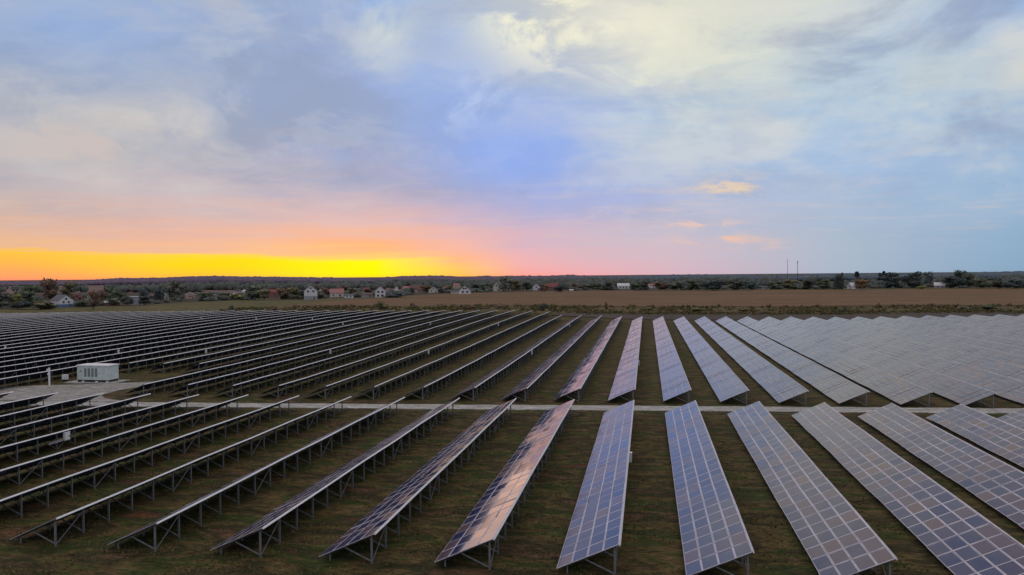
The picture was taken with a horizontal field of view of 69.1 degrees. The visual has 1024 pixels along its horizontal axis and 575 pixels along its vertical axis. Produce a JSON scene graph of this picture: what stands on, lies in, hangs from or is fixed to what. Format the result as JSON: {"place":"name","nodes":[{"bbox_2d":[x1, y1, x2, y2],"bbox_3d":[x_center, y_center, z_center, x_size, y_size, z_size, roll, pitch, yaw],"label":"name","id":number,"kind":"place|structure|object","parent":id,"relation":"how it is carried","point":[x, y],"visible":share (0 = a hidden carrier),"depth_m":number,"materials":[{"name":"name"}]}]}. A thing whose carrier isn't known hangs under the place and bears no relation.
{"place":"outdoors","nodes":[
{"label":"outdoors","id":0,"kind":"place"},
{"bbox_2d":[0,297,377,313],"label":"meadow","id":1,"kind":"structure","parent":0,"point":[202,306],"depth_m":452.67,"materials":[{"name":"green plant"}]},
{"bbox_2d":[0,292,13,306],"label":"tree","id":2,"kind":"object","parent":1,"relation":"on","point":[5,299],"visible":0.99,"depth_m":453.62,"materials":[{"name":"green plant"}]},
{"bbox_2d":[10,300,33,307],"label":"bush","id":3,"kind":"object","parent":1,"relation":"on","point":[20,304],"visible":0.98,"depth_m":441.72,"materials":[{"name":"green plant"}]},
{"bbox_2d":[30,300,57,308],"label":"bush","id":4,"kind":"object","parent":1,"relation":"on","point":[41,304],"visible":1,"depth_m":438.12,"materials":[{"name":"green plant"}]},
{"bbox_2d":[87,289,100,308],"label":"tree","id":5,"kind":"object","parent":1,"relation":"on","point":[94,299],"visible":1,"depth_m":432.07,"materials":[{"name":"brown plant"}]},
{"bbox_2d":[304,284,317,299],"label":"house","id":6,"kind":"structure","parent":1,"relation":"on","point":[310,292],"depth_m":556.95,"materials":[{"name":"paint"}]},
{"bbox_2d":[0,284,511,293],"bbox_3d":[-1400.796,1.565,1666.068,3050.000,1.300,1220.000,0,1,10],"label":"field","id":7,"kind":"structure","parent":0,"point":[91,287],"depth_m":1021.42,"materials":[{"name":"green plant"}]},
{"bbox_2d":[0,401,1022,413],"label":"road","id":8,"kind":"structure","parent":0,"point":[610,407],"depth_m":100.30,"materials":[{"name":"grey gravel"}]},
{"bbox_2d":[0,272,1023,574],"bbox_3d":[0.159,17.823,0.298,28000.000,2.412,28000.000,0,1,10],"label":"ground","id":9,"kind":"structure","parent":0,"point":[632,554],"depth_m":69.36,"materials":[{"name":"green plant"}]},
{"bbox_2d":[0,392,57,412],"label":"solar panel row","id":10,"kind":"object","parent":9,"relation":"on","point":[21,403],"visible":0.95,"depth_m":103.51,"materials":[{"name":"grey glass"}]},
{"bbox_2d":[0,393,103,426],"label":"solar panel row","id":11,"kind":"object","parent":9,"relation":"on","point":[42,409],"visible":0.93,"depth_m":98.16,"materials":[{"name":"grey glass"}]},
{"bbox_2d":[0,311,115,321],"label":"solar panel row","id":12,"kind":"object","parent":9,"relation":"on","point":[53,316],"visible":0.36,"depth_m":306.26,"materials":[{"name":"black glass"}]},
{"bbox_2d":[0,311,129,322],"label":"solar panel row","id":13,"kind":"object","parent":9,"relation":"on","point":[58,317],"visible":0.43,"depth_m":300.28,"materials":[{"name":"black glass"}]},
{"bbox_2d":[0,311,144,324],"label":"solar panel row","id":14,"kind":"object","parent":9,"relation":"on","point":[66,318],"visible":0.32,"depth_m":294.82,"materials":[{"name":"black glass"}]},
{"bbox_2d":[0,393,150,443],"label":"solar panel row","id":15,"kind":"object","parent":9,"relation":"on","point":[52,420],"visible":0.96,"depth_m":92.18,"materials":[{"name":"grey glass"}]},
{"bbox_2d":[0,381,154,401],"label":"gravel yard","id":16,"kind":"structure","parent":9,"relation":"on","point":[67,392],"depth_m":122.82,"materials":[{"name":"grey gravel"}]},
{"bbox_2d":[64,380,128,383],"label":"concrete pad","id":17,"kind":"object","parent":16,"relation":"on","point":[77,382],"visible":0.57,"depth_m":131.68,"materials":[{"name":"grey concrete"}]},
{"bbox_2d":[76,363,118,381],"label":"transformer cabinet","id":18,"kind":"object","parent":17,"relation":"on","point":[97,372],"visible":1,"depth_m":132.31,"materials":[{"name":"white metal"}]},
{"bbox_2d":[0,311,159,326],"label":"solar panel row","id":19,"kind":"object","parent":9,"relation":"on","point":[70,319],"visible":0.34,"depth_m":286.20,"materials":[{"name":"black glass"}]},
{"bbox_2d":[0,311,173,328],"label":"solar panel row","id":20,"kind":"object","parent":9,"relation":"on","point":[77,320],"visible":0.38,"depth_m":280.12,"materials":[{"name":"black glass"}]},
{"bbox_2d":[0,311,187,330],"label":"solar panel row","id":21,"kind":"object","parent":9,"relation":"on","point":[21,327],"visible":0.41,"depth_m":271.56,"materials":[{"name":"black glass"}]},
{"bbox_2d":[0,394,198,461],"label":"solar panel row","id":22,"kind":"object","parent":9,"relation":"on","point":[66,434],"visible":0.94,"depth_m":84.34,"materials":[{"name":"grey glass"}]},
{"bbox_2d":[0,311,202,332],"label":"solar panel row","id":23,"kind":"object","parent":9,"relation":"on","point":[23,329],"visible":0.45,"depth_m":265.59,"materials":[{"name":"black glass"}]},
{"bbox_2d":[0,310,219,335],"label":"solar panel row","id":24,"kind":"object","parent":9,"relation":"on","point":[33,330],"visible":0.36,"depth_m":257.39,"materials":[{"name":"black glass"}]},
{"bbox_2d":[0,310,234,338],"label":"solar panel row","id":25,"kind":"object","parent":9,"relation":"on","point":[54,330],"visible":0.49,"depth_m":250.85,"materials":[{"name":"black glass"}]},
{"bbox_2d":[0,395,247,485],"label":"solar panel row","id":26,"kind":"object","parent":9,"relation":"on","point":[18,468],"visible":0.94,"depth_m":77.87,"materials":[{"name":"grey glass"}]},
{"bbox_2d":[0,310,249,341],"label":"solar panel row","id":27,"kind":"object","parent":9,"relation":"on","point":[65,332],"visible":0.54,"depth_m":242.57,"materials":[{"name":"black glass"}]},
{"bbox_2d":[0,310,264,344],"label":"solar panel row","id":28,"kind":"object","parent":9,"relation":"on","point":[82,332],"visible":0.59,"depth_m":236.23,"materials":[{"name":"black glass"}]},
{"bbox_2d":[0,310,280,348],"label":"solar panel row","id":29,"kind":"object","parent":9,"relation":"on","point":[93,334],"visible":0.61,"depth_m":229.05,"materials":[{"name":"black glass"}]},
{"bbox_2d":[0,310,296,352],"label":"solar panel row","id":30,"kind":"object","parent":9,"relation":"on","point":[101,336],"visible":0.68,"depth_m":221.61,"materials":[{"name":"black glass"}]},
{"bbox_2d":[0,395,298,517],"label":"solar panel row","id":31,"kind":"object","parent":9,"relation":"on","point":[40,488],"visible":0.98,"depth_m":69.28,"materials":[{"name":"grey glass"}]},
{"bbox_2d":[0,310,312,356],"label":"solar panel row","id":32,"kind":"object","parent":9,"relation":"on","point":[24,351],"visible":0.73,"depth_m":212.39,"materials":[{"name":"black glass"}]},
{"bbox_2d":[0,310,328,361],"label":"solar panel row","id":33,"kind":"object","parent":9,"relation":"on","point":[45,352],"visible":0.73,"depth_m":204.76,"materials":[{"name":"black glass"}]},
{"bbox_2d":[0,310,344,366],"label":"solar panel row","id":34,"kind":"object","parent":9,"relation":"on","point":[69,353],"visible":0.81,"depth_m":196.77,"materials":[{"name":"black glass"}]},
{"bbox_2d":[9,396,350,545],"bbox_3d":[-27.906,16.177,75.320,3.784,2.401,50.700,0,1,10],"label":"solar panel row","id":35,"kind":"object","parent":9,"relation":"on","point":[107,499],"visible":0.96,"depth_m":63.01,"materials":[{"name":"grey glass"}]},
{"bbox_2d":[0,310,360,371],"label":"solar panel row","id":36,"kind":"object","parent":9,"relation":"on","point":[71,358],"visible":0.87,"depth_m":185.72,"materials":[{"name":"black glass"}]},
{"bbox_2d":[0,310,377,378],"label":"solar panel row","id":37,"kind":"object","parent":9,"relation":"on","point":[12,373],"visible":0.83,"depth_m":177.04,"materials":[{"name":"black glass"}]},
{"bbox_2d":[0,310,394,388],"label":"solar panel row","id":38,"kind":"object","parent":9,"relation":"on","point":[31,376],"visible":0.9,"depth_m":171.55,"materials":[{"name":"black glass"}]},
{"bbox_2d":[107,397,404,551],"bbox_3d":[-20.526,16.074,73.983,3.784,2.402,50.700,0,1,10],"label":"solar panel row","id":39,"kind":"object","parent":9,"relation":"on","point":[201,499],"visible":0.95,"depth_m":61.42,"materials":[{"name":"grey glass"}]},
{"bbox_2d":[119,310,411,371],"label":"solar panel row","id":40,"kind":"object","parent":9,"relation":"on","point":[141,363],"visible":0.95,"depth_m":186.34,"materials":[{"name":"black glass"}]},
{"bbox_2d":[149,310,427,372],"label":"solar panel row","id":41,"kind":"object","parent":9,"relation":"on","point":[206,357],"visible":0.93,"depth_m":184.22,"materials":[{"name":"grey glass"}]},
{"bbox_2d":[125,310,461,394],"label":"solar panel row","id":42,"kind":"object","parent":9,"relation":"on","point":[150,385],"visible":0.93,"depth_m":154.50,"materials":[{"name":"grey glass"}]},
{"bbox_2d":[182,310,444,371],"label":"solar panel row","id":43,"kind":"object","parent":9,"relation":"on","point":[227,359],"visible":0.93,"depth_m":184.98,"materials":[{"name":"grey glass"}]},
{"bbox_2d":[167,310,479,396],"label":"solar panel row","id":44,"kind":"object","parent":9,"relation":"on","point":[224,378],"visible":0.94,"depth_m":151.81,"materials":[{"name":"grey glass"}]},
{"bbox_2d":[210,397,459,556],"bbox_3d":[-13.147,15.969,72.647,3.784,2.403,50.700,0,1,10],"label":"solar panel row","id":45,"kind":"object","parent":9,"relation":"on","point":[277,513],"visible":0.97,"depth_m":60.06,"materials":[{"name":"grey glass"}]},
{"bbox_2d":[211,310,496,397],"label":"solar panel row","id":46,"kind":"object","parent":9,"relation":"on","point":[272,376],"visible":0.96,"depth_m":151.72,"materials":[{"name":"grey glass"}]},
{"bbox_2d":[257,310,513,397],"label":"solar panel row","id":47,"kind":"object","parent":9,"relation":"on","point":[284,385],"visible":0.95,"depth_m":149.68,"materials":[{"name":"grey glass"}]},
{"bbox_2d":[303,311,530,398],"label":"solar panel row","id":48,"kind":"object","parent":9,"relation":"on","point":[526,314],"visible":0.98,"depth_m":147.54,"materials":[{"name":"grey glass"}]},
{"bbox_2d":[319,398,516,563],"bbox_3d":[-5.767,15.869,71.311,3.784,2.390,50.700,0,1,10],"label":"solar panel row","id":49,"kind":"object","parent":9,"relation":"on","point":[379,517],"visible":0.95,"depth_m":58.72,"materials":[{"name":"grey glass"}]},
{"bbox_2d":[352,311,550,399],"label":"solar panel row","id":50,"kind":"object","parent":9,"relation":"on","point":[542,316],"visible":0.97,"depth_m":147.36,"materials":[{"name":"grey glass"}]},
{"bbox_2d":[402,316,560,399],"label":"solar panel row","id":51,"kind":"object","parent":9,"relation":"on","point":[488,354],"visible":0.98,"depth_m":144.89,"materials":[{"name":"grey glass"}]},
{"bbox_2d":[434,399,574,569],"bbox_3d":[1.612,15.758,69.975,3.784,2.400,50.700,0,1,10],"label":"solar panel row","id":52,"kind":"object","parent":9,"relation":"on","point":[484,522],"visible":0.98,"depth_m":57.16,"materials":[{"name":"blue glass"}]},
{"bbox_2d":[0,286,1013,308],"bbox_3d":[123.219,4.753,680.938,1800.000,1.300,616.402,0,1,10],"label":"village green","id":53,"kind":"object","parent":9,"relation":"on","point":[184,300],"visible":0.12,"depth_m":720.62,"materials":[{"name":"green plant"}]},
{"bbox_2d":[14,284,40,306],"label":"tree","id":54,"kind":"object","parent":53,"relation":"on","point":[26,293],"visible":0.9,"depth_m":481.49,"materials":[{"name":"green plant"}]},
{"bbox_2d":[39,277,57,300],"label":"tree","id":55,"kind":"object","parent":53,"relation":"on","point":[50,290],"visible":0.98,"depth_m":543.46,"materials":[{"name":"brown plant"}]},
{"bbox_2d":[51,294,73,306],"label":"house","id":56,"kind":"structure","parent":53,"relation":"on","point":[63,300],"depth_m":472.71,"materials":[{"name":"white paint"}]},
{"bbox_2d":[58,282,77,298],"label":"tree","id":57,"kind":"object","parent":53,"relation":"on","point":[66,290],"visible":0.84,"depth_m":572.51,"materials":[{"name":"green plant"}]},
{"bbox_2d":[103,287,125,305],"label":"tree","id":58,"kind":"object","parent":53,"relation":"on","point":[114,298],"visible":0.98,"depth_m":491.81,"materials":[{"name":"green plant"}]},
{"bbox_2d":[164,279,182,298],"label":"tree","id":59,"kind":"object","parent":53,"relation":"on","point":[171,287],"visible":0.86,"depth_m":600.87,"materials":[{"name":"green plant"}]},
{"bbox_2d":[173,284,186,299],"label":"tree","id":60,"kind":"object","parent":53,"relation":"on","point":[179,291],"visible":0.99,"depth_m":581.59,"materials":[{"name":"green plant"}]},
{"bbox_2d":[244,285,262,299],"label":"tree","id":61,"kind":"object","parent":53,"relation":"on","point":[251,292],"visible":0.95,"depth_m":580.17,"materials":[{"name":"green plant"}]},
{"bbox_2d":[329,288,343,296],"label":"house","id":62,"kind":"structure","parent":53,"relation":"on","point":[339,292],"depth_m":628.92,"materials":[{"name":"paint"}]},
{"bbox_2d":[498,276,514,290],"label":"tree","id":63,"kind":"object","parent":53,"relation":"on","point":[507,284],"visible":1,"depth_m":751.71,"materials":[{"name":"green plant"}]},
{"bbox_2d":[781,279,797,288],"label":"tree","id":64,"kind":"object","parent":53,"relation":"on","point":[788,283],"visible":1,"depth_m":742.92,"materials":[{"name":"green plant"}]},
{"bbox_2d":[876,272,900,286],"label":"tree","id":65,"kind":"object","parent":53,"relation":"on","point":[891,278],"visible":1,"depth_m":760.80,"materials":[{"name":"green plant"}]},
{"bbox_2d":[900,271,922,286],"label":"tree","id":66,"kind":"object","parent":53,"relation":"on","point":[912,278],"visible":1,"depth_m":755.30,"materials":[{"name":"green plant"}]},
{"bbox_2d":[940,276,961,286],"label":"tree","id":67,"kind":"object","parent":53,"relation":"on","point":[953,281],"visible":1,"depth_m":738.86,"materials":[{"name":"green plant"}]},
{"bbox_2d":[963,273,975,287],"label":"tree","id":68,"kind":"object","parent":53,"relation":"on","point":[968,277],"visible":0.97,"depth_m":734.32,"materials":[{"name":"green plant"}]},
{"bbox_2d":[0,275,1023,306],"bbox_3d":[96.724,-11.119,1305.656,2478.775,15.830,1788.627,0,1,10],"label":"woodland","id":69,"kind":"object","parent":9,"relation":"on","point":[360,285],"visible":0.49,"depth_m":964.54,"materials":[{"name":"green plant"}]},
{"bbox_2d":[0,271,1023,285],"bbox_3d":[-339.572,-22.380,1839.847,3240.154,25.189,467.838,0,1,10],"label":"forest","id":70,"kind":"object","parent":9,"relation":"on","point":[315,280],"visible":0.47,"depth_m":1880.75,"materials":[{"name":"green plant"}]},
{"bbox_2d":[451,315,581,400],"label":"solar panel row","id":71,"kind":"object","parent":9,"relation":"on","point":[496,371],"visible":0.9,"depth_m":143.54,"materials":[{"name":"grey glass"}]},
{"bbox_2d":[502,315,601,401],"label":"solar panel row","id":72,"kind":"object","parent":9,"relation":"on","point":[573,343],"visible":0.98,"depth_m":140.32,"materials":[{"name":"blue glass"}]},
{"bbox_2d":[554,316,621,401],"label":"solar panel row","id":73,"kind":"object","parent":9,"relation":"on","point":[587,366],"visible":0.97,"depth_m":138.33,"materials":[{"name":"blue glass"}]},
{"bbox_2d":[556,400,634,574],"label":"solar panel row","id":74,"kind":"object","parent":9,"relation":"on","point":[595,526],"visible":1,"depth_m":55.50,"materials":[{"name":"blue glass"}]},
{"bbox_2d":[215,303,1023,315],"bbox_3d":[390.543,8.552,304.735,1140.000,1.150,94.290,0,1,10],"label":"scrub verge","id":75,"kind":"structure","parent":9,"relation":"on","point":[492,308],"depth_m":355.36,"materials":[{"name":"green plant"}]},
{"bbox_2d":[608,317,641,400],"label":"solar panel row","id":76,"kind":"object","parent":9,"relation":"on","point":[625,379],"visible":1,"depth_m":134.11,"materials":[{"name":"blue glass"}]},
{"bbox_2d":[653,316,691,402],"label":"solar panel row","id":77,"kind":"object","parent":9,"relation":"on","point":[674,380],"visible":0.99,"depth_m":132.09,"materials":[{"name":"blue glass"}]},
{"bbox_2d":[665,400,754,574],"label":"solar panel row","id":78,"kind":"object","parent":9,"relation":"on","point":[713,531],"visible":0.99,"depth_m":53.87,"materials":[{"name":"blue glass"}]},
{"bbox_2d":[674,316,748,404],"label":"solar panel row","id":79,"kind":"object","parent":9,"relation":"on","point":[725,381],"visible":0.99,"depth_m":130.74,"materials":[{"name":"blue glass"}]},
{"bbox_2d":[695,316,808,405],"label":"solar panel row","id":80,"kind":"object","parent":9,"relation":"on","point":[777,385],"visible":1,"depth_m":129.28,"materials":[{"name":"grey glass"}]},
{"bbox_2d":[551,311,1023,319],"bbox_3d":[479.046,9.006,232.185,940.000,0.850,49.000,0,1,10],"label":"dirt strip","id":81,"kind":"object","parent":9,"relation":"on","point":[709,316],"visible":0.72,"depth_m":297.60,"materials":[{"name":"brown soil"}]},
{"bbox_2d":[716,316,869,405],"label":"solar panel row","id":82,"kind":"object","parent":9,"relation":"on","point":[837,388],"visible":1,"depth_m":127.94,"materials":[{"name":"grey glass"}]},
{"bbox_2d":[728,401,897,574],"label":"solar panel row","id":83,"kind":"object","parent":9,"relation":"on","point":[798,482],"visible":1,"depth_m":52.83,"materials":[{"name":"blue glass"}]},
{"bbox_2d":[738,316,932,406],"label":"solar panel row","id":84,"kind":"object","parent":9,"relation":"on","point":[895,389],"visible":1,"depth_m":126.21,"materials":[{"name":"grey glass"}]},
{"bbox_2d":[760,317,996,407],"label":"solar panel row","id":85,"kind":"object","parent":9,"relation":"on","point":[935,382],"visible":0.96,"depth_m":124.65,"materials":[{"name":"grey glass"}]},
{"bbox_2d":[781,317,1023,403],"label":"solar panel row","id":86,"kind":"object","parent":9,"relation":"on","point":[1006,387],"visible":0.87,"depth_m":128.92,"materials":[{"name":"grey glass"}]},
{"bbox_2d":[792,402,1023,574],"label":"solar panel row","id":87,"kind":"object","parent":9,"relation":"on","point":[953,534],"visible":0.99,"depth_m":52.41,"materials":[{"name":"blue glass"}]},
{"bbox_2d":[805,317,1023,381],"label":"solar panel row","id":88,"kind":"object","parent":9,"relation":"on","point":[1015,372],"visible":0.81,"depth_m":147.78,"materials":[{"name":"grey glass"}]},
{"bbox_2d":[829,317,1023,366],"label":"solar panel row","id":89,"kind":"object","parent":9,"relation":"on","point":[1012,359],"visible":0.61,"depth_m":164.24,"materials":[{"name":"grey glass"}]},
{"bbox_2d":[851,317,1023,355],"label":"solar panel row","id":90,"kind":"object","parent":9,"relation":"on","point":[1010,349],"visible":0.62,"depth_m":179.47,"materials":[{"name":"grey glass"}]},
{"bbox_2d":[858,403,1023,528],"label":"solar panel row","id":91,"kind":"object","parent":9,"relation":"on","point":[950,456],"visible":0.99,"depth_m":64.45,"materials":[{"name":"blue glass"}]},
{"bbox_2d":[873,316,1023,347],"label":"solar panel row","id":92,"kind":"object","parent":9,"relation":"on","point":[999,339],"visible":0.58,"depth_m":193.58,"materials":[{"name":"grey glass"}]},
{"bbox_2d":[897,316,1023,339],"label":"solar panel row","id":93,"kind":"object","parent":9,"relation":"on","point":[975,329],"visible":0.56,"depth_m":206.22,"materials":[{"name":"grey glass"}]},
{"bbox_2d":[921,315,1023,333],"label":"solar panel row","id":94,"kind":"object","parent":9,"relation":"on","point":[984,325],"visible":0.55,"depth_m":217.18,"materials":[{"name":"grey glass"}]},
{"bbox_2d":[926,404,1023,467],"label":"solar panel row","id":95,"kind":"object","parent":9,"relation":"on","point":[996,436],"visible":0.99,"depth_m":75.79,"materials":[{"name":"grey glass"}]},
{"bbox_2d":[943,315,1023,328],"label":"solar panel row","id":96,"kind":"object","parent":9,"relation":"on","point":[1005,324],"visible":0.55,"depth_m":227.37,"materials":[{"name":"grey glass"}]},
{"bbox_2d":[969,315,1023,323],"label":"solar panel row","id":97,"kind":"object","parent":9,"relation":"on","point":[999,319],"visible":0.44,"depth_m":236.46,"materials":[{"name":"grey glass"}]},
{"bbox_2d":[997,408,1023,429],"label":"solar panel row","id":98,"kind":"object","parent":9,"relation":"on","point":[1016,418],"visible":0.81,"depth_m":83.75,"materials":[{"name":"grey glass"}]},
{"bbox_2d":[0,0,1023,279],"label":"sky","id":99,"kind":"structure","parent":0,"point":[139,138],"materials":[{"name":"blue"}]},
{"bbox_2d":[264,288,1023,307],"bbox_3d":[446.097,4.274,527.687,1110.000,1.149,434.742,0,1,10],"label":"crop field","id":100,"kind":"structure","parent":0,"point":[1005,296],"depth_m":506.90,"materials":[{"name":"brown soil"}]},
{"bbox_2d":[700,280,723,290],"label":"tree","id":101,"kind":"object","parent":100,"relation":"on","point":[714,285],"visible":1,"depth_m":750.30,"materials":[{"name":"green plant"}]},
{"bbox_2d":[743,280,758,289],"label":"tree","id":102,"kind":"object","parent":100,"relation":"on","point":[750,284],"visible":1,"depth_m":733.79,"materials":[{"name":"green plant"}]},
{"bbox_2d":[552,305,1022,306],"bbox_3d":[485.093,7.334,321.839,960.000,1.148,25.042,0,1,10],"label":"field furrow","id":103,"kind":"structure","parent":100,"relation":"attached to","point":[789,306],"depth_m":386.83,"materials":[{"name":"brown soil"}]},
{"bbox_2d":[833,274,845,289],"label":"tree","id":104,"kind":"object","parent":100,"relation":"on","point":[838,282],"visible":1,"depth_m":697.43,"materials":[{"name":"green plant"}]},
{"bbox_2d":[853,279,870,288],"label":"tree","id":105,"kind":"object","parent":100,"relation":"on","point":[860,284],"visible":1,"depth_m":689.88,"materials":[{"name":"brown plant"}]},
{"bbox_2d":[1004,278,1023,288],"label":"tree","id":106,"kind":"object","parent":100,"relation":"on","point":[1014,283],"visible":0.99,"depth_m":694.14,"materials":[{"name":"green plant"}]},
{"bbox_2d":[666,288,993,290],"bbox_3d":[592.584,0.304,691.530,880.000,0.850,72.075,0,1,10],"label":"crop margin","id":107,"kind":"object","parent":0,"point":[839,289],"visible":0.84,"depth_m":730.15,"materials":[{"name":"green plant"}]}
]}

